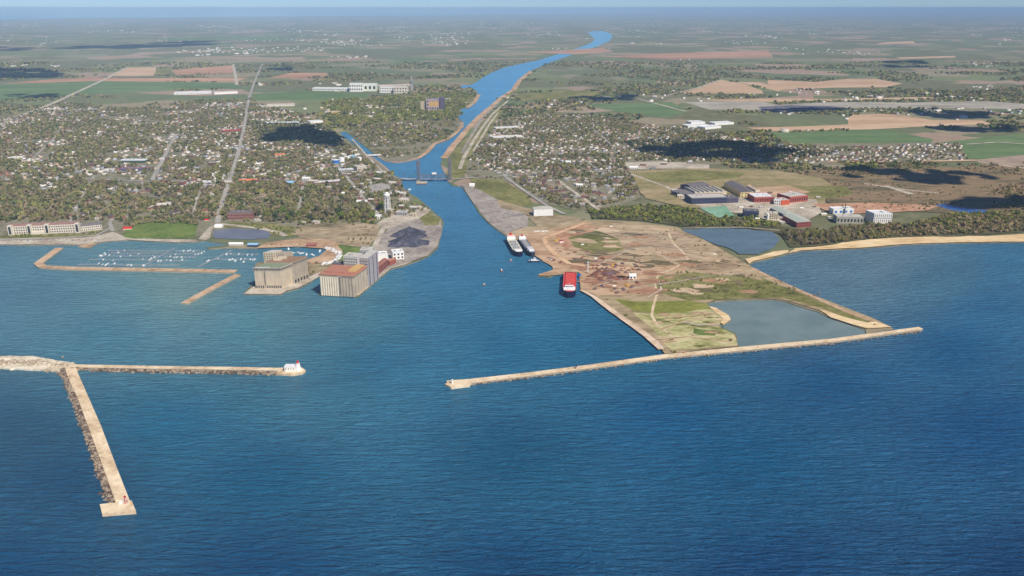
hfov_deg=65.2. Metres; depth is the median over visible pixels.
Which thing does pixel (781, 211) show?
brick works
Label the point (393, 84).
process block
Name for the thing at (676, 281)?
path
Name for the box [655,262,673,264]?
scrub
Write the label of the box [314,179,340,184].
shopping row
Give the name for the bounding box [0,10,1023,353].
ground
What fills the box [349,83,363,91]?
process block
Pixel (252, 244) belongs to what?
dock office
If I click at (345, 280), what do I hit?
grain elevator
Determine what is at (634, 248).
path
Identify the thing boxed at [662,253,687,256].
scrub
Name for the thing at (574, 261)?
scrub
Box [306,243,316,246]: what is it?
harbour shop
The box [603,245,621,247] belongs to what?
scrub
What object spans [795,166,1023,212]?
marsh
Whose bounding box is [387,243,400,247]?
coal pile
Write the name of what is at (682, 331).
grass
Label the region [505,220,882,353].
spit
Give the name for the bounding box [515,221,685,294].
yard dirt
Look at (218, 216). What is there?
road
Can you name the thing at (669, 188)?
road
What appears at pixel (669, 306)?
grass
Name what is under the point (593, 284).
scrub
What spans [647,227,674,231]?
scrub
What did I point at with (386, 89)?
process block
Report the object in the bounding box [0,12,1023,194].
distant houses
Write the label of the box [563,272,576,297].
cargo ship
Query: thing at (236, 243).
boat house
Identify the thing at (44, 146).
street
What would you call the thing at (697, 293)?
scrub
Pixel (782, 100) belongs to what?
field
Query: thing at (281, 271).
grain elevator
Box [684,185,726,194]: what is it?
refinery hall
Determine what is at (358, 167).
canal mill
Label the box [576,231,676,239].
path
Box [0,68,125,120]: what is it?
road
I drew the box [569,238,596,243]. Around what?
scrub
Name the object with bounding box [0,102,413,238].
town ground
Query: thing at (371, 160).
road
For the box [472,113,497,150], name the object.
road
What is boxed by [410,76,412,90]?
distillation tower
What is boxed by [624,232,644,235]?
scrub
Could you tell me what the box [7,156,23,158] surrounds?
apartment block
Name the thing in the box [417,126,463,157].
canal bank
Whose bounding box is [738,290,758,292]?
scrub
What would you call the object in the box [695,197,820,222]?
works yard
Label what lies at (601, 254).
scrub
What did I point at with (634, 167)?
commercial block
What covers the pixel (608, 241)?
scrub
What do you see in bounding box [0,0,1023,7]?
sky
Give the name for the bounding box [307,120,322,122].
factory hall
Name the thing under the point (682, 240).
scrub
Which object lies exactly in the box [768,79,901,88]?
field
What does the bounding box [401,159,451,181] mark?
lift bridge
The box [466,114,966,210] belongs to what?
town ground
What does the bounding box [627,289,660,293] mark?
scrub
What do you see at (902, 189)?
road
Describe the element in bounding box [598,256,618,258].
scrub
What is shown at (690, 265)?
scrub
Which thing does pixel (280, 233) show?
road
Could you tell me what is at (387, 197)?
water tower
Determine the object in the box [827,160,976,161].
road
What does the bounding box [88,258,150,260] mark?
floating dock
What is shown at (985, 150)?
field
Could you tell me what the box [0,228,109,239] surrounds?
road
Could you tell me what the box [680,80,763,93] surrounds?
field
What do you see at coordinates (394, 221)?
gravel lot
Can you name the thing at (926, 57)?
field
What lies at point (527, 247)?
cargo ship
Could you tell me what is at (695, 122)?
commercial hall
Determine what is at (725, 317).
beach
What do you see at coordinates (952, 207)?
pond
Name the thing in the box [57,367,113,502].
armour rocks
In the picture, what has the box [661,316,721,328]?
path
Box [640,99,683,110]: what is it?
road
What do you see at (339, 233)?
dirt lot
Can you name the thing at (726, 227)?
path
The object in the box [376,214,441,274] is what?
wharf
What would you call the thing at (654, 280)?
scrub
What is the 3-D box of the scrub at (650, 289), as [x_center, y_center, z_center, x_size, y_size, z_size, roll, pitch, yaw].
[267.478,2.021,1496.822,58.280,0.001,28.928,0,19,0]
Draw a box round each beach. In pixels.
[581,290,663,348]
[709,306,730,324]
[745,250,787,262]
[789,234,1023,252]
[819,309,890,327]
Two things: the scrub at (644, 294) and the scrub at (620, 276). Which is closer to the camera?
the scrub at (644, 294)
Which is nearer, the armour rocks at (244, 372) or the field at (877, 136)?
the armour rocks at (244, 372)
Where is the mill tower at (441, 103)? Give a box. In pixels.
[439,97,444,109]
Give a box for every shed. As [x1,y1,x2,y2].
[214,224,223,227]
[378,251,387,261]
[391,249,403,258]
[629,273,636,278]
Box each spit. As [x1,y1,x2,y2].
[0,356,73,371]
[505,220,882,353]
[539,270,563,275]
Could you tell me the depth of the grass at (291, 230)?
1917.73 m
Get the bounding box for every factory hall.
[213,91,237,93]
[267,103,294,106]
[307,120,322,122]
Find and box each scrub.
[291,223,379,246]
[308,262,331,274]
[496,199,584,225]
[568,260,584,262]
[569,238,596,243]
[570,265,597,269]
[572,258,592,261]
[577,278,604,282]
[586,253,609,256]
[591,282,607,285]
[593,227,619,232]
[594,250,609,252]
[596,285,618,288]
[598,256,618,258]
[601,240,618,242]
[602,225,740,274]
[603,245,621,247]
[604,279,628,282]
[612,274,628,277]
[616,262,645,265]
[622,253,644,256]
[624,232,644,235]
[625,250,652,254]
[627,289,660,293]
[629,168,831,207]
[631,292,659,294]
[632,235,649,237]
[636,247,658,250]
[639,264,654,267]
[640,278,668,282]
[640,287,669,291]
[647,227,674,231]
[647,260,669,262]
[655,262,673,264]
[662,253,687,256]
[671,287,699,291]
[676,260,703,263]
[678,276,702,279]
[679,263,696,266]
[686,292,703,294]
[691,288,713,291]
[692,284,713,287]
[697,258,721,262]
[702,279,728,282]
[703,254,727,258]
[706,259,730,263]
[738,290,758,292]
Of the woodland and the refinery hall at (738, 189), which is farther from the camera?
the woodland
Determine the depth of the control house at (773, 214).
1986.90 m
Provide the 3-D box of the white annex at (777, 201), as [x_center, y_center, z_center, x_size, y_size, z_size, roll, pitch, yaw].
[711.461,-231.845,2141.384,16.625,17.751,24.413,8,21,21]
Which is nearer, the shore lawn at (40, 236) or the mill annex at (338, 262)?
the mill annex at (338, 262)
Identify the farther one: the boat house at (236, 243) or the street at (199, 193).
the street at (199, 193)
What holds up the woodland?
on the ground at (68, 42)
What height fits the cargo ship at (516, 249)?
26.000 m
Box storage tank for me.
[339,157,344,161]
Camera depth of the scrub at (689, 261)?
1660.01 m
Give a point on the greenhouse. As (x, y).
(192, 92)
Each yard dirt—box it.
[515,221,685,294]
[556,225,611,251]
[756,186,808,194]
[813,203,936,212]
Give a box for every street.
[31,126,62,158]
[69,175,95,221]
[100,196,223,196]
[192,187,201,214]
[298,175,305,209]
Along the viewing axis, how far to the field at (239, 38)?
13614.56 m
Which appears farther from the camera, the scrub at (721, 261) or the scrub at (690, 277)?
the scrub at (721, 261)
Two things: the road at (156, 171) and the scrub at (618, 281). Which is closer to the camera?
the scrub at (618, 281)
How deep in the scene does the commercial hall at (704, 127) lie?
3491.24 m
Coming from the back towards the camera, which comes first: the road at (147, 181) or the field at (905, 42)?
the field at (905, 42)
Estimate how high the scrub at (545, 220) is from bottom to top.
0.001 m
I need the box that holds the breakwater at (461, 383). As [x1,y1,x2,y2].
[445,327,922,388]
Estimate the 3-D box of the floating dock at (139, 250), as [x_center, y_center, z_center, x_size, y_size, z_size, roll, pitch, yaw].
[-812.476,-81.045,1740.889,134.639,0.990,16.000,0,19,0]
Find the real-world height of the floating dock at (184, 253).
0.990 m
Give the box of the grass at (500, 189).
[469,178,532,205]
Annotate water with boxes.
[0,8,1023,575]
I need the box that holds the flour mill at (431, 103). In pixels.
[420,98,438,110]
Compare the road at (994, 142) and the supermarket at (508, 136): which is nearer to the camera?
the road at (994, 142)
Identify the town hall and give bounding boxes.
[273,153,285,156]
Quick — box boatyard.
[257,239,342,263]
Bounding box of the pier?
[65,367,135,516]
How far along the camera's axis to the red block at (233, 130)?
3374.85 m
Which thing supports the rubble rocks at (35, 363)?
in the water
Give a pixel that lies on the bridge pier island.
(421, 182)
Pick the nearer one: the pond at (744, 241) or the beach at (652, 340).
the beach at (652, 340)
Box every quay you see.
[244,272,319,293]
[319,261,410,294]
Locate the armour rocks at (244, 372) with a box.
[71,367,277,375]
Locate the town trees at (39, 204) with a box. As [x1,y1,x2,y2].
[0,90,1023,244]
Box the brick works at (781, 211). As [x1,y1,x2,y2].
[770,206,791,216]
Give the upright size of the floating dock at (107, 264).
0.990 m
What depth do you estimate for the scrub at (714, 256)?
1692.82 m
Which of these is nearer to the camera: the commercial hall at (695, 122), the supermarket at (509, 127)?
the supermarket at (509, 127)
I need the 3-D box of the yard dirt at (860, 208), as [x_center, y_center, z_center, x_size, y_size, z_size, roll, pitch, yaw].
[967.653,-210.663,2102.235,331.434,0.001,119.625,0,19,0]
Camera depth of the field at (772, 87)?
5344.90 m
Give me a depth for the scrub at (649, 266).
1627.72 m
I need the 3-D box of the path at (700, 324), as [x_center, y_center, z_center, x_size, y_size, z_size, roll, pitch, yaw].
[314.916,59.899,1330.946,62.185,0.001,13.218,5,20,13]
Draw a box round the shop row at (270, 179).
[258,179,284,181]
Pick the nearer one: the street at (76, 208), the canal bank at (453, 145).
the street at (76, 208)
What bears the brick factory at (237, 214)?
on the ground at (68, 42)
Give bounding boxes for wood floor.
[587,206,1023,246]
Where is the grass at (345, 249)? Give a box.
[337,244,359,260]
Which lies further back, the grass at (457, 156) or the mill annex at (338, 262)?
the grass at (457, 156)
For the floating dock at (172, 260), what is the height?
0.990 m
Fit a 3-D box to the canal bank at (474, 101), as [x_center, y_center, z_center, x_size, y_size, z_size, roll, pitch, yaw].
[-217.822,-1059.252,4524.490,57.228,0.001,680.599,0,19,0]
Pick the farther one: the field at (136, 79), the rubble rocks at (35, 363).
the field at (136, 79)
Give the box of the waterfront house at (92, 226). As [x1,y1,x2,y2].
[80,222,101,231]
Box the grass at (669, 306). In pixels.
[613,298,709,313]
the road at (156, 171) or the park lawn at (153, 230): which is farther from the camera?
the road at (156, 171)
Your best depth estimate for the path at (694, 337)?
1272.70 m
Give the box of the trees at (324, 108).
[320,93,473,124]
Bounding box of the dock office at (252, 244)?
[247,243,258,246]
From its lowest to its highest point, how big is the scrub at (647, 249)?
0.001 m
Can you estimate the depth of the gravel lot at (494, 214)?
2047.41 m
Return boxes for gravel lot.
[377,211,429,228]
[383,205,429,217]
[460,184,528,232]
[625,161,708,169]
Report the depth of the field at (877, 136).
3247.41 m
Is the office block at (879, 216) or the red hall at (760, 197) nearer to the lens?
the office block at (879, 216)
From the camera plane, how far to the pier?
941.78 m
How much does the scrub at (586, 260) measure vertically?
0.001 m
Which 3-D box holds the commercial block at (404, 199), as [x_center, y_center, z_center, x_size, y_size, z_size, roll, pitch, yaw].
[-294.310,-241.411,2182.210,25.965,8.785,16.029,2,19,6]
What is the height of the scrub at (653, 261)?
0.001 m
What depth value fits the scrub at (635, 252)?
1720.84 m
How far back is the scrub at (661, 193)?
2406.67 m
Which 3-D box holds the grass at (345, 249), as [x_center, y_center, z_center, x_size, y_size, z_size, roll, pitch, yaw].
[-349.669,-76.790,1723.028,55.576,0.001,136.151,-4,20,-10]
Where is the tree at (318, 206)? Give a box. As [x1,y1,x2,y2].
[315,203,320,211]
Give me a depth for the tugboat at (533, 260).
1662.10 m
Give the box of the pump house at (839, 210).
[828,206,853,213]
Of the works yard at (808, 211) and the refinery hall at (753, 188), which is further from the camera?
the refinery hall at (753, 188)
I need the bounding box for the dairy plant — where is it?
[312,87,349,90]
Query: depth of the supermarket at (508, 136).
3220.67 m
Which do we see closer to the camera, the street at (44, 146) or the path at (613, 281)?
the path at (613, 281)
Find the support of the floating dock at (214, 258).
on the water
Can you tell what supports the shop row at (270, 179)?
on the ground at (68, 42)
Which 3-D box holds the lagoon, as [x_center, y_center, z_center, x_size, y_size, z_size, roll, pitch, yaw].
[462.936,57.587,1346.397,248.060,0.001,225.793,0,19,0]
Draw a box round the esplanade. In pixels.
[0,232,197,244]
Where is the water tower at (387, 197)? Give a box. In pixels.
[384,192,390,213]
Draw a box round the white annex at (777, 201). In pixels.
[774,197,781,204]
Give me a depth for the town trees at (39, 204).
2675.05 m
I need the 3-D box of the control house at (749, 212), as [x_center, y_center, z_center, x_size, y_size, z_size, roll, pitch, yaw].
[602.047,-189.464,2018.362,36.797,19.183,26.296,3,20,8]
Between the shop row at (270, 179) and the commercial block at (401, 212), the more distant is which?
the shop row at (270, 179)
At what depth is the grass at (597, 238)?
1787.08 m
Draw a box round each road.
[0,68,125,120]
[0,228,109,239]
[26,178,306,181]
[108,218,114,230]
[150,134,177,179]
[215,64,262,222]
[216,223,287,235]
[232,64,237,84]
[331,158,380,218]
[351,139,381,170]
[372,214,388,249]
[449,170,626,179]
[458,101,507,168]
[460,102,499,152]
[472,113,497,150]
[503,176,565,213]
[556,180,599,209]
[622,170,688,202]
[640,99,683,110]
[669,80,719,94]
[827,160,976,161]
[864,183,937,192]
[885,185,913,193]
[971,142,1021,143]
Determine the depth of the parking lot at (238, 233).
1866.80 m
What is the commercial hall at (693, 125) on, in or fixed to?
on the ground at (68, 42)
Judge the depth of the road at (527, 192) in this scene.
2251.50 m
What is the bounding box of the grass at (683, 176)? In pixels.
[641,170,744,181]
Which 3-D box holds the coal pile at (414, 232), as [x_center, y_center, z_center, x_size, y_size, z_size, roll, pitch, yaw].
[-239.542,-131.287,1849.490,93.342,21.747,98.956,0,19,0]
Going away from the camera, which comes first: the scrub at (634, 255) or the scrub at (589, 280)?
the scrub at (589, 280)
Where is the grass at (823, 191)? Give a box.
[796,186,852,197]
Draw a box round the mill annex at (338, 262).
[332,261,343,264]
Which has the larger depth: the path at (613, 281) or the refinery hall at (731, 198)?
the refinery hall at (731, 198)
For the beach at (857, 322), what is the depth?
1337.25 m
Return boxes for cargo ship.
[506,233,522,256]
[518,234,534,256]
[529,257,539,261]
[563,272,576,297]
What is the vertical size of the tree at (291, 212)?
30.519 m
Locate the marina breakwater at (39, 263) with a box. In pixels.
[33,248,236,273]
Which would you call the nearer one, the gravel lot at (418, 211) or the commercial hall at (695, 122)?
the gravel lot at (418, 211)
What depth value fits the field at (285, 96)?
4746.57 m
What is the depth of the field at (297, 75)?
6212.09 m
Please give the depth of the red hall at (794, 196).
2168.73 m
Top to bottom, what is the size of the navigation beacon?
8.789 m
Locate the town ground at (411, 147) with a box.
[350,120,460,160]
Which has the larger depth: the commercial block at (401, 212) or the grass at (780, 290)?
the commercial block at (401, 212)
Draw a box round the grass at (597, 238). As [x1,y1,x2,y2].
[569,231,623,252]
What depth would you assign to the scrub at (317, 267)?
1622.60 m
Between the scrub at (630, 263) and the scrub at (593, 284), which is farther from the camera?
the scrub at (630, 263)
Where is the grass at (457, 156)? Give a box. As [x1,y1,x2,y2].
[446,109,503,179]
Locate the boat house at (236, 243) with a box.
[229,242,243,245]
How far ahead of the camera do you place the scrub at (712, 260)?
1672.55 m
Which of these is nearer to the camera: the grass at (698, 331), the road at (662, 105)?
the grass at (698, 331)
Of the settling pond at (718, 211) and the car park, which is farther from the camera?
the car park
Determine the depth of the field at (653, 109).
4179.03 m
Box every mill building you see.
[343,252,362,265]
[359,246,374,253]
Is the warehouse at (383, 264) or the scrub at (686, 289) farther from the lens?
the warehouse at (383, 264)
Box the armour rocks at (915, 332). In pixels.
[471,331,920,385]
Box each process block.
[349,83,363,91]
[363,83,377,90]
[378,84,409,85]
[379,86,393,92]
[393,86,408,92]
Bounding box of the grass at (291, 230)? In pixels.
[224,222,295,236]
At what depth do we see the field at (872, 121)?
3639.45 m
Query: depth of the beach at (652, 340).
1337.28 m
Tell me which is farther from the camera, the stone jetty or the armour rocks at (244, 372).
the stone jetty
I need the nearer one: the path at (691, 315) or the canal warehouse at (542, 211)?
the path at (691, 315)
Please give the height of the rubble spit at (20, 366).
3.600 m
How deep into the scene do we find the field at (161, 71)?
6600.94 m
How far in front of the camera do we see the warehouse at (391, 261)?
1639.48 m
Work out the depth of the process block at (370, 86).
5043.54 m
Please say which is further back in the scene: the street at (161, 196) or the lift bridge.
the lift bridge
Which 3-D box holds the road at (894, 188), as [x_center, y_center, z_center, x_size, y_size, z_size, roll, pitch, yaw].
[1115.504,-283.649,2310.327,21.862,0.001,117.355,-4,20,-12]
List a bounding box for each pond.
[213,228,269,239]
[683,228,779,253]
[701,206,733,216]
[937,204,986,212]
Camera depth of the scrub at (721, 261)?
1659.43 m
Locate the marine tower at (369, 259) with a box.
[359,250,378,286]
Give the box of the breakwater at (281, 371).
[69,364,305,375]
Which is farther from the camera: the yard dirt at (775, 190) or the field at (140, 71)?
the field at (140, 71)
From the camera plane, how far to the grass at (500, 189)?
2292.20 m
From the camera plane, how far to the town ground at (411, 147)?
3058.09 m
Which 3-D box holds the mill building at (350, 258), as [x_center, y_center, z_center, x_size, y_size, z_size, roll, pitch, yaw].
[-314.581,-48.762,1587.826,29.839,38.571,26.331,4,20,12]
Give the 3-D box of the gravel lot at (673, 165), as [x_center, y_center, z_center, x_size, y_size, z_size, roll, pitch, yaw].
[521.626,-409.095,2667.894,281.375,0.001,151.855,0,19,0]
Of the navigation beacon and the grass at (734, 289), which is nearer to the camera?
the navigation beacon
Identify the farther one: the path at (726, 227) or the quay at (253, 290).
the path at (726, 227)
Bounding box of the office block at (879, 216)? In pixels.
[864,210,892,222]
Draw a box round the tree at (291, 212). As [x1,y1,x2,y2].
[288,210,294,216]
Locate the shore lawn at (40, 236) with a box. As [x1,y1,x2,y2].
[0,233,97,238]
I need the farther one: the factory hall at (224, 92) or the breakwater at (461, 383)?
the factory hall at (224, 92)
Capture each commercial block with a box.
[396,210,407,214]
[399,198,408,201]
[629,166,637,169]
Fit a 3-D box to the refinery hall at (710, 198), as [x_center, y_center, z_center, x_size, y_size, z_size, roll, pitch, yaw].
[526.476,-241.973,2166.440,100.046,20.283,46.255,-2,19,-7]
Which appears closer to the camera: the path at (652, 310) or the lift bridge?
the path at (652, 310)
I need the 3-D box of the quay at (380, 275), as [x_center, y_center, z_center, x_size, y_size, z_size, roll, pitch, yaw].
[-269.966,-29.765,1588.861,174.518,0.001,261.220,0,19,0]
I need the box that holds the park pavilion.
[123,226,131,229]
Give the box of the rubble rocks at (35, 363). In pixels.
[0,360,65,372]
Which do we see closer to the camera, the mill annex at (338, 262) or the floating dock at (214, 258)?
the mill annex at (338, 262)
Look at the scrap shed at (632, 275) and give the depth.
1553.00 m
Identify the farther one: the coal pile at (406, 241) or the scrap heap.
the coal pile at (406, 241)
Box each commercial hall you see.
[682,123,707,127]
[686,120,704,123]
[697,125,720,129]
[708,121,733,124]
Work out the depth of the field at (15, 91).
5280.97 m
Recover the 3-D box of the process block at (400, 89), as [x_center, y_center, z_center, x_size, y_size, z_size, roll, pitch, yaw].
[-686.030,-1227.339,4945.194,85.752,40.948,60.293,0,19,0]
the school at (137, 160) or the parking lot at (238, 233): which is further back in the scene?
the school at (137, 160)
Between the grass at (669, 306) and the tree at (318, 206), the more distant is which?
the tree at (318, 206)
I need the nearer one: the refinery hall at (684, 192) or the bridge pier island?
the refinery hall at (684, 192)
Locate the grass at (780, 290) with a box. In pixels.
[761,278,869,322]
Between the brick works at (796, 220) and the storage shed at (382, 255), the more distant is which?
the brick works at (796, 220)
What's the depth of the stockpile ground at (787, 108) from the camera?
4180.03 m
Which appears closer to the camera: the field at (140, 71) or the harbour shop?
the harbour shop
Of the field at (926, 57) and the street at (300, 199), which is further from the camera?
the field at (926, 57)
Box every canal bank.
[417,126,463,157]
[441,71,531,157]
[465,95,479,107]
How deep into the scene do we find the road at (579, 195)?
2251.47 m
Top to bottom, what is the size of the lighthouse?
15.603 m
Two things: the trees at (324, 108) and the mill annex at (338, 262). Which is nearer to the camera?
the mill annex at (338, 262)
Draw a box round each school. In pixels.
[118,158,149,162]
[119,167,150,170]
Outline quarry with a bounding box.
[684,101,1023,111]
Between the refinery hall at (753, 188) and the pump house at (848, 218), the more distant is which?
the refinery hall at (753, 188)
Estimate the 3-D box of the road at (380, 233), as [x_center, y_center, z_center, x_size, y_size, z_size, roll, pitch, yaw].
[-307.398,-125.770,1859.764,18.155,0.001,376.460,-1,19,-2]
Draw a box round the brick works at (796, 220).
[782,213,810,227]
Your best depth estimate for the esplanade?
1811.19 m
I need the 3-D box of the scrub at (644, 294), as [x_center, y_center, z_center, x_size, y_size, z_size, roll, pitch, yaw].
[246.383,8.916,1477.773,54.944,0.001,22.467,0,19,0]
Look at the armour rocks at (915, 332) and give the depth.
1203.82 m
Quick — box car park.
[369,183,390,190]
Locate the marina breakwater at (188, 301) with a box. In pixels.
[181,274,240,304]
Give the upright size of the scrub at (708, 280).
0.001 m
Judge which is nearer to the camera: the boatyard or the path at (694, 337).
the path at (694, 337)
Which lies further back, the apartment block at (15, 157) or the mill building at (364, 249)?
the apartment block at (15, 157)
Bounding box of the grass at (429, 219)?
[420,213,439,224]
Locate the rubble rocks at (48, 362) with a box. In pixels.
[0,356,74,365]
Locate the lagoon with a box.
[708,300,868,346]
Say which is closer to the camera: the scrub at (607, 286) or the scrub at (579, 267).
the scrub at (607, 286)
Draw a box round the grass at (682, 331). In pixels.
[633,309,736,349]
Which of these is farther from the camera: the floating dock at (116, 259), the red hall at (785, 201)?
the red hall at (785, 201)
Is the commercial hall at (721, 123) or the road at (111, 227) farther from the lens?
the commercial hall at (721, 123)
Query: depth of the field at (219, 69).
6706.06 m
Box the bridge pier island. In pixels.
[416,181,426,183]
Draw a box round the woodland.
[0,61,1023,174]
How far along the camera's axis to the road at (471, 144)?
3195.10 m
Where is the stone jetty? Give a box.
[78,243,95,247]
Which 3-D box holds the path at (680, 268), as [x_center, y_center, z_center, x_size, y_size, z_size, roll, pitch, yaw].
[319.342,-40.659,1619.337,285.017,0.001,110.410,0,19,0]
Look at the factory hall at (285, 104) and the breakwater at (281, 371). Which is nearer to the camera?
the breakwater at (281, 371)
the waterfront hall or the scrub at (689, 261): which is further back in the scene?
the waterfront hall
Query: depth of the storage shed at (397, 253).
1674.03 m
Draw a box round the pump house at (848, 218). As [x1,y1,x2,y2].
[833,214,863,223]
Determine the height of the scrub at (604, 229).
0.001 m
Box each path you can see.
[542,222,639,268]
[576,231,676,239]
[581,252,727,263]
[592,280,641,286]
[598,245,683,264]
[598,260,746,276]
[613,273,740,290]
[651,234,688,341]
[659,336,731,341]
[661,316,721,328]
[664,313,713,318]
[683,321,719,324]
[697,227,774,229]
[752,267,873,321]
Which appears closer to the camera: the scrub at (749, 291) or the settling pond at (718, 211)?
the scrub at (749, 291)
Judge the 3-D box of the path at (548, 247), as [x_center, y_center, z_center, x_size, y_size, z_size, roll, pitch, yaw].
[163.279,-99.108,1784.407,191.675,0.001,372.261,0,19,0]
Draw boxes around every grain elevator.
[253,256,308,287]
[318,264,367,296]
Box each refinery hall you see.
[671,189,693,197]
[680,182,709,189]
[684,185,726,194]
[686,193,726,203]
[724,180,754,196]
[725,194,738,202]
[746,185,759,192]
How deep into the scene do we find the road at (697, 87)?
5261.42 m
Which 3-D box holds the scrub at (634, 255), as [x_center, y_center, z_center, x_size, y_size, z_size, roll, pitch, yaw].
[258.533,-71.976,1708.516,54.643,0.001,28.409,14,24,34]
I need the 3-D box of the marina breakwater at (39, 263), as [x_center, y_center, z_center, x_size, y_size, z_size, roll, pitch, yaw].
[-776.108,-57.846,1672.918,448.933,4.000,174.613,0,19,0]
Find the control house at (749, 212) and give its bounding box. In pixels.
[742,208,758,217]
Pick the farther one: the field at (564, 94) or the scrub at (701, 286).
the field at (564, 94)
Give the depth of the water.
1021.32 m
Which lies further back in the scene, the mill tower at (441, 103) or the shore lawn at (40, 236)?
the mill tower at (441, 103)
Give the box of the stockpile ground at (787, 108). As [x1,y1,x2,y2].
[759,105,847,112]
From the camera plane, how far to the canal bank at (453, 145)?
3732.38 m
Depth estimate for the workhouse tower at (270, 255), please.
1601.73 m
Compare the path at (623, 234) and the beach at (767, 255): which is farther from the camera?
the path at (623, 234)
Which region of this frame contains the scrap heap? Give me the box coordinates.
[600,272,615,274]
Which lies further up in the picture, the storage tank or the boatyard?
the storage tank
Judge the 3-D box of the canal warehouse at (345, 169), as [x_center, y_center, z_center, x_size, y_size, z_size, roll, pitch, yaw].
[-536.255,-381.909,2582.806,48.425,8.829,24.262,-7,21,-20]
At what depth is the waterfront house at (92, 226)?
1889.88 m
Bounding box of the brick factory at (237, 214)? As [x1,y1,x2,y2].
[227,210,255,219]
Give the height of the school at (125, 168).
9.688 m
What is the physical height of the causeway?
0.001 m
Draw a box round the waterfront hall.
[7,221,81,234]
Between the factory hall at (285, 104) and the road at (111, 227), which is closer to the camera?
the road at (111, 227)
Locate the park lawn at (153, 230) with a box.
[124,221,197,238]
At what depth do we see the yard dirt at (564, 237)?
1857.87 m
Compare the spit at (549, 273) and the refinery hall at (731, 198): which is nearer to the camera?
the spit at (549, 273)
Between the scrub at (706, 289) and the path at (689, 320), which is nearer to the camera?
the path at (689, 320)
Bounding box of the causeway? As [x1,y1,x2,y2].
[199,225,213,240]
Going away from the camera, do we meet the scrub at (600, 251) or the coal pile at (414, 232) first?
the scrub at (600, 251)
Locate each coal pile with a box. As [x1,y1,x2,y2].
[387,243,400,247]
[388,235,419,246]
[390,226,426,237]
[419,239,429,245]
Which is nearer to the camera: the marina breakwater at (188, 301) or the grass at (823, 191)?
the marina breakwater at (188, 301)
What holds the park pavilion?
on the ground at (68, 42)
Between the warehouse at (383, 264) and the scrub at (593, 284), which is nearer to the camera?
the scrub at (593, 284)
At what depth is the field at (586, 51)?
9595.65 m
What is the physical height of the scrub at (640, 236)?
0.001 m
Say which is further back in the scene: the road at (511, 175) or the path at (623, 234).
the road at (511, 175)
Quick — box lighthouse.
[284,360,300,371]
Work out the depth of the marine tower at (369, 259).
1520.50 m
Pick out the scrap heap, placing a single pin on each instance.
(608, 273)
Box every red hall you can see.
[747,192,773,202]
[777,191,807,202]
[777,197,789,204]
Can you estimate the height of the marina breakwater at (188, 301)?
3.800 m
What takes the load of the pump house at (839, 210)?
on the ground at (68, 42)
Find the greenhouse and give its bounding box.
[174,91,211,94]
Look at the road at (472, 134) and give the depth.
3428.77 m
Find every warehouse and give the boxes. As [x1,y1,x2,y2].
[338,168,353,171]
[378,258,387,273]
[388,257,395,265]
[532,206,552,215]
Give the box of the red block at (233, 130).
[222,129,240,131]
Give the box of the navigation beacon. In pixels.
[118,496,127,503]
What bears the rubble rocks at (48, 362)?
in the water
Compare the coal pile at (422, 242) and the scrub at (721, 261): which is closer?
the scrub at (721, 261)
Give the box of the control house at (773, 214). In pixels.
[769,211,777,219]
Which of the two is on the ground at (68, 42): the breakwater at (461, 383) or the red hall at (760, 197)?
the red hall at (760, 197)
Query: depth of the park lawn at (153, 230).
1892.28 m
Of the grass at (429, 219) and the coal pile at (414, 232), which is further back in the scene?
the grass at (429, 219)
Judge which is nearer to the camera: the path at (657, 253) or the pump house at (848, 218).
the path at (657, 253)
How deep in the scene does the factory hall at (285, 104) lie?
4281.35 m
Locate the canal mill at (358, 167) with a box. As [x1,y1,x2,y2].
[354,164,366,170]
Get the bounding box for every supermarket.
[490,135,523,138]
[493,126,519,128]
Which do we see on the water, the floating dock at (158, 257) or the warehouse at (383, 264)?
the floating dock at (158, 257)
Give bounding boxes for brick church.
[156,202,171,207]
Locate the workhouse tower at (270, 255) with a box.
[263,250,292,262]
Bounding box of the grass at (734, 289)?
[652,272,781,300]
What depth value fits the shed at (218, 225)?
1915.89 m
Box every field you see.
[0,78,245,83]
[0,81,240,99]
[108,67,155,75]
[155,68,170,74]
[161,37,296,39]
[172,65,232,74]
[251,91,367,100]
[270,73,327,77]
[515,90,602,100]
[532,48,612,53]
[588,102,687,117]
[605,51,772,59]
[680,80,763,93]
[707,97,933,101]
[739,82,785,90]
[750,114,989,130]
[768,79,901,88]
[770,130,932,142]
[878,41,914,43]
[896,56,954,58]
[938,133,1023,158]
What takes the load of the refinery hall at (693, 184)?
on the ground at (68, 42)
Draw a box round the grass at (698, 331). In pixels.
[691,328,715,335]
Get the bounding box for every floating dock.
[78,263,144,265]
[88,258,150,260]
[108,250,169,251]
[142,248,174,266]
[156,259,186,261]
[169,252,200,254]
[198,250,231,266]

